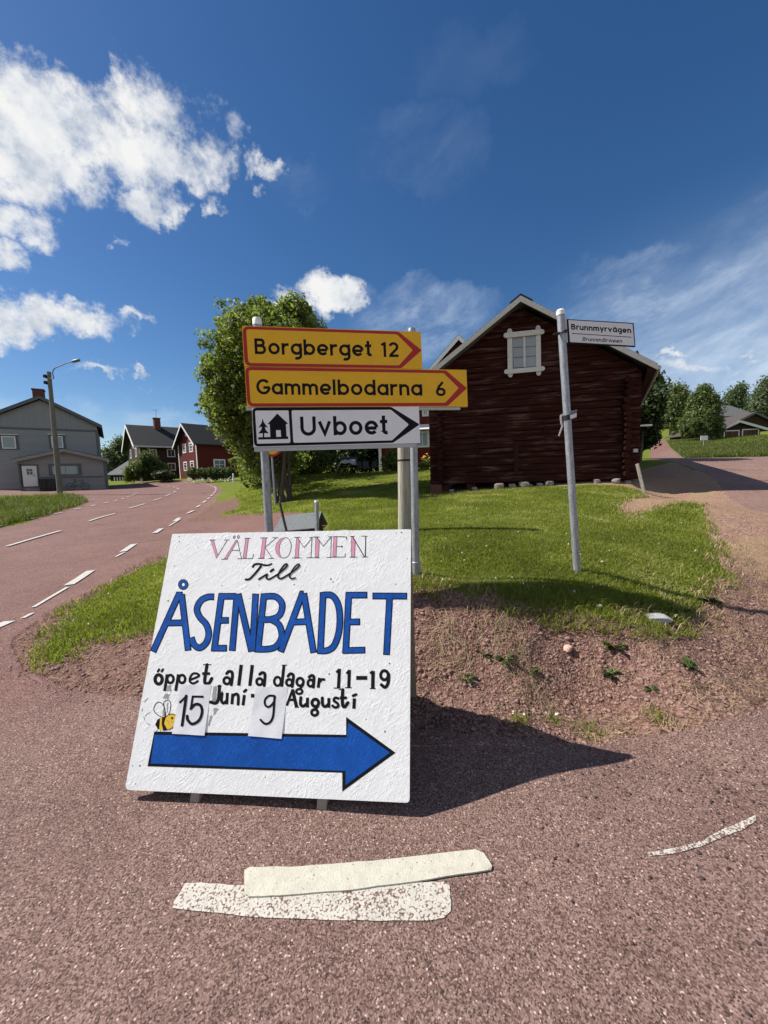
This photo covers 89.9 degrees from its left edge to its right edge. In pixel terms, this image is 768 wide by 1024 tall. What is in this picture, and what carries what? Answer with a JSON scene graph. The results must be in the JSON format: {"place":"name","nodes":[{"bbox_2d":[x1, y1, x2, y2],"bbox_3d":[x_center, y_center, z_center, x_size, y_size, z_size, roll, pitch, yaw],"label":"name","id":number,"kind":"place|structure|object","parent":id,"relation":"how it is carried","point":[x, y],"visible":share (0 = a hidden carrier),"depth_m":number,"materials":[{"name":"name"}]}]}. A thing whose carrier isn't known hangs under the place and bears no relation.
{"place":"outdoors","nodes":[
{"label":"outdoors","id":0,"kind":"place"},
{"bbox_2d":[0,439,767,1023],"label":"road","id":1,"kind":"structure","parent":0,"point":[100,865],"depth_m":1.49,"materials":[{"name":"pink asphalt"}]},
{"bbox_2d":[38,479,47,490],"bbox_3d":[-31.277,-2.488,35.262,0.628,1.097,0.822,-6,6,-39],"label":"wheelie bin","id":2,"kind":"object","parent":1,"relation":"on","point":[42,484],"visible":0.99,"depth_m":35.00,"materials":[{"name":"plastic"}]},
{"bbox_2d":[47,479,56,490],"bbox_3d":[-30.729,-2.531,35.647,0.628,1.097,0.822,-5,6,-29],"label":"wheelie bin","id":3,"kind":"object","parent":1,"relation":"on","point":[51,484],"visible":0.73,"depth_m":35.35,"materials":[{"name":"plastic"}]},
{"bbox_2d":[66,480,89,489],"bbox_3d":[-29.275,-2.649,36.751,1.784,1.095,0.572,-5,6,-35],"label":"bicycle","id":4,"kind":"object","parent":1,"relation":"on","point":[71,486],"visible":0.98,"depth_m":36.63,"materials":[{"name":"metal"}]},
{"bbox_2d":[7,484,178,545],"bbox_3d":[-16.606,-1.367,27.841,2.946,1.356,42.021,-4,6,-27],"label":"line","id":5,"kind":"object","parent":1,"relation":"on","point":[61,530],"visible":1,"depth_m":10.15,"materials":[{"name":"paint"}]},
{"bbox_2d":[0,482,216,626],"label":"edge line","id":6,"kind":"object","parent":1,"relation":"on","point":[76,579],"visible":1,"depth_m":5.85,"materials":[{"name":"paint"}]},
{"bbox_2d":[121,459,142,483],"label":"willow bush","id":7,"kind":"object","parent":1,"relation":"on","point":[129,476],"visible":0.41,"depth_m":52.16,"materials":[{"name":"green plant"}]},
{"bbox_2d":[128,448,172,481],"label":"lilac bush","id":8,"kind":"object","parent":1,"relation":"on","point":[147,464],"visible":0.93,"depth_m":51.09,"materials":[{"name":"green plant"}]},
{"bbox_2d":[151,469,176,481],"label":"round bush","id":9,"kind":"object","parent":1,"relation":"on","point":[161,475],"visible":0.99,"depth_m":49.30,"materials":[{"name":"green plant"}]},
{"bbox_2d":[126,529,416,809],"bbox_3d":[-0.525,0.742,2.152,1.380,1.266,0.898,-1,5,5],"label":"sandwich board","id":10,"kind":"object","parent":1,"relation":"on","point":[281,664],"visible":1,"depth_m":1.92,"materials":[{"name":"white wood"}]},
{"bbox_2d":[172,881,450,920],"bbox_3d":[-0.256,1.385,1.369,0.994,0.012,0.132,-2,5,1],"label":"worn road marking","id":11,"kind":"object","parent":1,"relation":"on","point":[419,901],"visible":1,"depth_m":1.36,"materials":[{"name":"paint"}]},
{"bbox_2d":[244,849,491,897],"bbox_3d":[-0.060,1.370,1.458,0.949,0.019,0.116,-2,5,-3],"label":"road marking","id":12,"kind":"object","parent":1,"relation":"on","point":[273,881],"visible":1,"depth_m":1.45,"materials":[{"name":"paint"}]},
{"bbox_2d":[524,711,767,1016],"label":"dark grit","id":13,"kind":"object","parent":1,"relation":"on","point":[701,878],"visible":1,"depth_m":1.70,"materials":[{"name":"brown gravel"}]},
{"bbox_2d":[648,815,755,855],"bbox_3d":[1.296,1.301,1.538,0.559,0.024,0.037,-3,5,-13],"label":"road scratch marking","id":14,"kind":"object","parent":1,"relation":"on","point":[741,825],"visible":1,"depth_m":1.54,"materials":[{"name":"paint"}]},
{"bbox_2d":[0,428,767,663],"bbox_3d":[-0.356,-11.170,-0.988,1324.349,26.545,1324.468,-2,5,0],"label":"grass ground","id":15,"kind":"structure","parent":0,"point":[229,489],"depth_m":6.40,"materials":[{"name":"green plant"}]},
{"bbox_2d":[0,491,88,526],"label":"verge grass","id":16,"kind":"structure","parent":15,"relation":"on","point":[16,509],"depth_m":17.35,"materials":[{"name":"green plant"}]},
{"bbox_2d":[0,388,109,490],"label":"grey house","id":17,"kind":"structure","parent":15,"relation":"on","point":[26,455],"depth_m":37.29,"materials":[{"name":"wood"}]},
{"bbox_2d":[1,436,16,448],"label":"window","id":18,"kind":"structure","parent":17,"relation":"in","point":[8,442],"depth_m":36.55,"materials":[{"name":"grey glass"}]},
{"bbox_2d":[21,466,37,486],"bbox_3d":[-32.355,-3.277,35.133,1.000,1.858,0.143,-5,6,-35],"label":"door","id":19,"kind":"structure","parent":17,"relation":"in","point":[29,473],"depth_m":35.15,"materials":[{"name":"white wood"}]},
{"bbox_2d":[51,436,63,447],"bbox_3d":[-32.790,-7.029,38.583,0.901,1.155,0.090,-5,6,-35],"label":"window","id":20,"kind":"structure","parent":17,"relation":"in","point":[60,439],"depth_m":38.69,"materials":[{"name":"grey glass"}]},
{"bbox_2d":[51,465,78,474],"bbox_3d":[-30.325,-3.985,36.599,2.034,0.931,0.090,-5,6,-35],"label":"window","id":21,"kind":"structure","parent":17,"relation":"in","point":[65,469],"depth_m":36.69,"materials":[{"name":"grey glass"}]},
{"bbox_2d":[43,359,79,494],"bbox_3d":[-22.933,-5.910,28.017,2.788,10.047,0.380,-2,5,2],"label":"street lamp","id":22,"kind":"object","parent":15,"relation":"on","point":[48,376],"visible":0.95,"depth_m":27.96,"materials":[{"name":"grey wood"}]},
{"bbox_2d":[100,434,127,479],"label":"tree","id":23,"kind":"object","parent":15,"relation":"on","point":[115,456],"visible":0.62,"depth_m":76.33,"materials":[{"name":"green plant"}]},
{"bbox_2d":[108,461,128,480],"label":"lean to shed","id":24,"kind":"object","parent":15,"relation":"on","point":[116,474],"visible":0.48,"depth_m":65.91,"materials":[{"name":"grey metal"}]},
{"bbox_2d":[121,410,179,481],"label":"dark house","id":25,"kind":"structure","parent":15,"relation":"on","point":[156,436],"depth_m":60.16,"materials":[{"name":"wood"}]},
{"bbox_2d":[167,449,174,456],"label":"window","id":26,"kind":"structure","parent":25,"relation":"in","point":[170,452],"depth_m":60.24,"materials":[{"name":"grey glass"}]},
{"bbox_2d":[167,463,175,470],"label":"window","id":27,"kind":"structure","parent":25,"relation":"in","point":[173,465],"depth_m":60.49,"materials":[{"name":"grey glass"}]},
{"bbox_2d":[172,423,239,478],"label":"red gable house","id":28,"kind":"structure","parent":15,"relation":"on","point":[199,446],"depth_m":53.26,"materials":[{"name":"wood"}]},
{"bbox_2d":[182,443,185,452],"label":"window","id":29,"kind":"structure","parent":28,"relation":"in","point":[183,445],"depth_m":53.68,"materials":[{"name":"white glass"}]},
{"bbox_2d":[183,462,187,470],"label":"window","id":30,"kind":"structure","parent":28,"relation":"in","point":[184,463],"depth_m":53.97,"materials":[{"name":"white glass"}]},
{"bbox_2d":[189,442,192,451],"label":"window","id":31,"kind":"structure","parent":28,"relation":"in","point":[190,444],"depth_m":52.35,"materials":[{"name":"white glass"}]},
{"bbox_2d":[213,459,225,468],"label":"window","id":32,"kind":"structure","parent":28,"relation":"in","point":[218,463],"depth_m":53.85,"materials":[{"name":"grey glass"}]},
{"bbox_2d":[186,476,232,481],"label":"white flowers","id":33,"kind":"object","parent":15,"relation":"on","point":[222,480],"visible":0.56,"depth_m":45.11,"materials":[{"name":"white plant"}]},
{"bbox_2d":[184,466,235,482],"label":"clipped hedge","id":34,"kind":"object","parent":15,"relation":"on","point":[215,473],"visible":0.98,"depth_m":42.35,"materials":[{"name":"green plant"}]},
{"bbox_2d":[193,289,327,503],"bbox_3d":[-4.161,-3.961,14.242,5.158,7.699,5.689,2,7,40],"label":"broadleaf tree","id":35,"kind":"object","parent":15,"relation":"on","point":[222,402],"visible":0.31,"depth_m":12.81,"materials":[{"name":"green plant"}]},
{"bbox_2d":[228,384,315,487],"bbox_3d":[-5.620,-5.522,20.171,6.187,8.729,9.298,-2,5,0],"label":"broadleaf tree","id":36,"kind":"object","parent":15,"relation":"on","point":[242,474],"visible":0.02,"depth_m":19.00,"materials":[{"name":"green plant"}]},
{"bbox_2d":[269,451,280,504],"bbox_3d":[-3.399,-1.153,11.919,0.610,2.508,0.095,-1,5,6],"label":"speed limit sign","id":37,"kind":"object","parent":15,"relation":"on","point":[272,454],"visible":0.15,"depth_m":11.90,"materials":[{"name":"metal"}]},
{"bbox_2d":[278,503,287,531],"bbox_3d":[-1.271,0.281,5.041,0.185,0.817,0.034,-2,5,0],"label":"wooden stake","id":38,"kind":"object","parent":15,"relation":"on","point":[282,515],"visible":0.36,"depth_m":5.01,"materials":[{"name":"black wood"}]},
{"bbox_2d":[273,511,327,531],"bbox_3d":[-1.166,0.275,5.444,0.665,0.563,0.400,0,5,15],"label":"mailbox","id":39,"kind":"object","parent":15,"relation":"on","point":[301,522],"visible":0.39,"depth_m":5.34,"materials":[{"name":"metal"}]},
{"bbox_2d":[294,450,333,475],"bbox_3d":[-4.086,-2.700,21.484,2.721,1.965,1.639,-3,5,-16],"label":"garden bush","id":40,"kind":"object","parent":15,"relation":"on","point":[322,458],"visible":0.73,"depth_m":21.23,"materials":[{"name":"green plant"}]},
{"bbox_2d":[314,500,318,530],"bbox_3d":[-0.868,0.235,4.988,0.055,0.775,0.055,3,7,45],"label":"marker post","id":41,"kind":"object","parent":15,"relation":"on","point":[316,507],"visible":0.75,"depth_m":4.96,"materials":[{"name":"metal"}]},
{"bbox_2d":[298,448,378,472],"bbox_3d":[-4.094,-5.238,27.083,10.595,6.275,5.986,-2,5,0],"label":"tall hedge","id":42,"kind":"object","parent":15,"relation":"on","point":[362,456],"visible":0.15,"depth_m":26.23,"materials":[{"name":"green plant"}]},
{"bbox_2d":[336,457,358,475],"bbox_3d":[-1.945,-2.407,20.509,1.170,1.111,1.699,-2,5,0],"label":"garden swing","id":43,"kind":"object","parent":15,"relation":"on","point":[353,461],"visible":0.98,"depth_m":20.42,"materials":[{"name":"plastic"}]},
{"bbox_2d":[242,317,467,575],"bbox_3d":[-0.173,-0.236,3.341,1.867,2.742,0.129,-3,5,-10],"label":"direction sign","id":44,"kind":"object","parent":15,"relation":"on","point":[321,389],"visible":0.96,"depth_m":3.19,"materials":[{"name":"metal"}]},
{"bbox_2d":[358,461,363,472],"bbox_3d":[-1.291,-2.441,21.159,0.336,0.700,0.446,-5,6,-29],"label":"garden chair","id":45,"kind":"object","parent":15,"relation":"on","point":[359,465],"visible":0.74,"depth_m":21.28,"materials":[{"name":"plastic"}]},
{"bbox_2d":[363,461,369,473],"bbox_3d":[-0.969,-2.455,21.165,0.336,0.700,0.446,-3,5,-11],"label":"garden chair","id":46,"kind":"object","parent":15,"relation":"on","point":[365,464],"visible":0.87,"depth_m":21.27,"materials":[{"name":"plastic"}]},
{"bbox_2d":[371,461,376,470],"bbox_3d":[-0.600,-2.471,21.158,0.336,0.700,0.446,1,6,29],"label":"garden chair","id":47,"kind":"object","parent":15,"relation":"on","point":[374,464],"visible":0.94,"depth_m":21.25,"materials":[{"name":"plastic"}]},
{"bbox_2d":[380,448,397,471],"bbox_3d":[0.411,-2.920,22.351,1.364,1.638,0.958,-2,5,0],"label":"climbing plant","id":48,"kind":"object","parent":15,"relation":"on","point":[389,462],"visible":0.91,"depth_m":22.21,"materials":[{"name":"green plant"}]},
{"bbox_2d":[88,504,694,624],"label":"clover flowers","id":49,"kind":"object","parent":15,"relation":"on","point":[495,577],"visible":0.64,"depth_m":3.98,"materials":[{"name":"plant"}]},
{"bbox_2d":[398,448,410,528],"bbox_3d":[0.276,-0.505,5.378,0.215,2.198,0.188,-2,5,0],"label":"wooden post","id":50,"kind":"object","parent":15,"relation":"on","point":[404,495],"visible":0.51,"depth_m":5.32,"materials":[{"name":"wood"}]},
{"bbox_2d":[378,334,465,470],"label":"red house","id":51,"kind":"structure","parent":15,"relation":"on","point":[452,346],"depth_m":24.11,"materials":[{"name":"wood"}]},
{"bbox_2d":[418,431,428,447],"bbox_3d":[2.418,-4.586,24.222,0.872,1.030,0.090,-1,5,10],"label":"window","id":52,"kind":"structure","parent":51,"relation":"in","point":[424,435],"depth_m":24.18,"materials":[{"name":"clear glass"}]},
{"bbox_2d":[422,410,428,416],"bbox_3d":[2.591,-6.212,24.040,0.416,0.461,0.090,-1,5,10],"label":"window","id":53,"kind":"structure","parent":51,"relation":"in","point":[424,412],"depth_m":24.01,"materials":[{"name":"clear glass"}]},
{"bbox_2d":[419,453,430,468],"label":"orange lily","id":54,"kind":"object","parent":15,"relation":"on","point":[424,463],"visible":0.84,"depth_m":21.67,"materials":[{"name":"green plant"}]},
{"bbox_2d":[429,293,660,492],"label":"log barn","id":55,"kind":"structure","parent":15,"relation":"on","point":[501,428],"depth_m":11.96,"materials":[{"name":"wood"}]},
{"bbox_2d":[503,325,544,376],"bbox_3d":[4.316,-4.941,11.861,1.207,1.491,0.100,-1,5,13],"label":"window","id":56,"kind":"structure","parent":55,"relation":"in","point":[525,351],"depth_m":11.86,"materials":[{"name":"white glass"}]},
{"bbox_2d":[553,308,634,572],"bbox_3d":[1.927,-0.456,3.504,0.891,2.633,0.100,-3,5,-13],"label":"street name sign","id":57,"kind":"object","parent":15,"relation":"on","point":[591,332],"visible":0.98,"depth_m":3.42,"materials":[{"name":"metal"}]},
{"bbox_2d":[635,464,645,492],"bbox_3d":[7.350,-0.889,10.985,0.363,0.992,0.110,-2,5,0],"label":"leaning plank","id":58,"kind":"object","parent":15,"relation":"on","point":[640,478],"visible":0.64,"depth_m":10.95,"materials":[{"name":"beige wood"}]},
{"bbox_2d":[638,370,672,461],"bbox_3d":[12.995,-4.924,19.541,2.805,5.180,3.668,-2,5,0],"label":"roadside tree","id":59,"kind":"object","parent":15,"relation":"on","point":[653,407],"visible":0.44,"depth_m":18.55,"materials":[{"name":"green plant"}]},
{"bbox_2d":[645,613,672,624],"bbox_3d":[2.169,0.850,3.052,0.213,0.076,0.128,-2,5,-6],"label":"stone","id":60,"kind":"object","parent":15,"relation":"on","point":[661,618],"visible":0.66,"depth_m":3.00,"materials":[{"name":"white stone"}]},
{"bbox_2d":[661,378,692,438],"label":"birch tree","id":61,"kind":"object","parent":15,"relation":"on","point":[679,393],"visible":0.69,"depth_m":48.75,"materials":[{"name":"green plant"}]},
{"bbox_2d":[676,382,727,439],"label":"birch tree","id":62,"kind":"object","parent":15,"relation":"on","point":[703,410],"visible":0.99,"depth_m":42.85,"materials":[{"name":"green plant"}]},
{"bbox_2d":[701,436,707,445],"bbox_3d":[28.305,-6.119,34.031,0.620,1.254,0.086,-2,5,0],"label":"meadow sign","id":63,"kind":"object","parent":15,"relation":"on","point":[703,438],"visible":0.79,"depth_m":33.95,"materials":[{"name":"white wood"}]},
{"bbox_2d":[664,420,767,438],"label":"garage","id":64,"kind":"structure","parent":15,"relation":"on","point":[738,428],"depth_m":45.28,"materials":[{"name":"brown wood"}]},
{"bbox_2d":[723,430,739,436],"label":"garage door","id":65,"kind":"structure","parent":64,"relation":"in","point":[729,433],"depth_m":45.35,"materials":[{"name":"brown wood"}]},
{"bbox_2d":[741,429,758,435],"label":"garage door","id":66,"kind":"structure","parent":64,"relation":"in","point":[747,432],"depth_m":45.21,"materials":[{"name":"brown wood"}]},
{"bbox_2d":[720,405,750,417],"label":"long barn","id":67,"kind":"structure","parent":15,"relation":"on","point":[732,411],"depth_m":72.66,"materials":[{"name":"metal"}]},
{"bbox_2d":[721,380,751,408],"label":"tree","id":68,"kind":"object","parent":15,"relation":"on","point":[734,397],"visible":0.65,"depth_m":92.18,"materials":[{"name":"green plant"}]},
{"bbox_2d":[724,412,767,431],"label":"brown barn","id":69,"kind":"structure","parent":15,"relation":"on","point":[757,418],"depth_m":57.04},
{"bbox_2d":[740,375,767,416],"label":"tree","id":70,"kind":"object","parent":15,"relation":"on","point":[758,401],"visible":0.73,"depth_m":77.78,"materials":[{"name":"green plant"}]},
{"bbox_2d":[0,0,767,456],"label":"sky","id":71,"kind":"structure","parent":0,"point":[427,166],"materials":[{"name":"blue"}]},
{"bbox_2d":[0,462,767,771],"bbox_3d":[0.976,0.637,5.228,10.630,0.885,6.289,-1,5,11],"label":"loose gravel","id":72,"kind":"structure","parent":0,"point":[538,731],"depth_m":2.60,"materials":[{"name":"brown gravel"}]},
{"bbox_2d":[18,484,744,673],"bbox_3d":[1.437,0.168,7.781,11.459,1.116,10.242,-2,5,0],"label":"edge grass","id":73,"kind":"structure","parent":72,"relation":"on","point":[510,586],"depth_m":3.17,"materials":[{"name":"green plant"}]},
{"bbox_2d":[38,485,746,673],"bbox_3d":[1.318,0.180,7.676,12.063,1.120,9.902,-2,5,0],"label":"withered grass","id":74,"kind":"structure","parent":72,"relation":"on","point":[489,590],"depth_m":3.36,"materials":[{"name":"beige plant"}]},
{"bbox_2d":[39,542,767,743],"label":"dry straw","id":75,"kind":"object","parent":72,"relation":"on","point":[516,656],"visible":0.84,"depth_m":2.67,"materials":[{"name":"beige plant"}]},
{"bbox_2d":[461,674,476,682],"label":"weed","id":76,"kind":"object","parent":72,"relation":"on","point":[470,679],"visible":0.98,"depth_m":2.62,"materials":[{"name":"green plant"}]},
{"bbox_2d":[478,650,491,658],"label":"weed","id":77,"kind":"object","parent":72,"relation":"on","point":[488,654],"visible":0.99,"depth_m":2.74,"materials":[{"name":"green plant"}]},
{"bbox_2d":[494,653,514,665],"bbox_3d":[0.848,1.024,2.697,0.132,0.043,0.147,3,7,43],"label":"weed","id":78,"kind":"object","parent":72,"relation":"on","point":[504,661],"visible":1,"depth_m":2.70,"materials":[{"name":"green plant"}]},
{"bbox_2d":[504,710,535,728],"bbox_3d":[0.812,1.212,2.289,0.202,0.071,0.170,-2,5,0],"label":"grass tuft","id":79,"kind":"object","parent":72,"relation":"on","point":[517,717],"visible":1,"depth_m":2.29,"materials":[{"name":"green plant"}]},
{"bbox_2d":[529,668,539,675],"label":"weed","id":80,"kind":"object","parent":72,"relation":"on","point":[534,670],"visible":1,"depth_m":2.66,"materials":[{"name":"green plant"}]},
{"bbox_2d":[536,710,567,727],"bbox_3d":[1.004,1.260,2.349,0.262,0.063,0.148,-6,7,-39],"label":"grass tuft","id":81,"kind":"object","parent":72,"relation":"on","point":[550,715],"visible":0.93,"depth_m":2.37,"materials":[{"name":"green plant"}]},
{"bbox_2d":[563,644,571,651],"bbox_3d":[1.338,0.992,2.798,0.059,0.043,0.051,-5,6,-29],"label":"stone","id":82,"kind":"object","parent":72,"relation":"on","point":[567,647],"visible":1,"depth_m":2.78,"materials":[{"name":"beige stone"}]},
{"bbox_2d":[574,714,621,740],"bbox_3d":[1.270,1.288,2.307,0.249,0.069,0.255,-3,5,-15],"label":"grass tuft","id":83,"kind":"object","parent":72,"relation":"on","point":[601,732],"visible":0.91,"depth_m":2.31,"materials":[{"name":"green plant"}]},
{"bbox_2d":[601,667,621,677],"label":"weed","id":84,"kind":"object","parent":72,"relation":"on","point":[610,673],"visible":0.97,"depth_m":2.62,"materials":[{"name":"green plant"}]},
{"bbox_2d":[600,641,628,649],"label":"weed","id":85,"kind":"object","parent":72,"relation":"on","point":[609,646],"visible":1,"depth_m":2.75,"materials":[{"name":"green plant"}]},
{"bbox_2d":[643,685,658,692],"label":"weed","id":86,"kind":"object","parent":72,"relation":"on","point":[650,688],"visible":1,"depth_m":2.45,"materials":[{"name":"green plant"}]},
{"bbox_2d":[627,698,680,727],"bbox_3d":[1.589,1.181,2.277,0.275,0.071,0.251,1,6,29],"label":"grass tuft","id":87,"kind":"object","parent":72,"relation":"on","point":[656,715],"visible":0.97,"depth_m":2.26,"materials":[{"name":"green plant"}]},
{"bbox_2d":[679,657,698,669],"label":"weed","id":88,"kind":"object","parent":72,"relation":"on","point":[687,661],"visible":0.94,"depth_m":2.58,"materials":[{"name":"green plant"}]},
{"bbox_2d":[697,596,722,603],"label":"weed","id":89,"kind":"object","parent":72,"relation":"on","point":[714,600],"visible":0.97,"depth_m":3.40,"materials":[{"name":"green plant"}]},
{"bbox_2d":[667,434,767,457],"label":"meadow grass","id":90,"kind":"structure","parent":0,"point":[714,448],"depth_m":27.98,"materials":[{"name":"green plant"}]}
]}

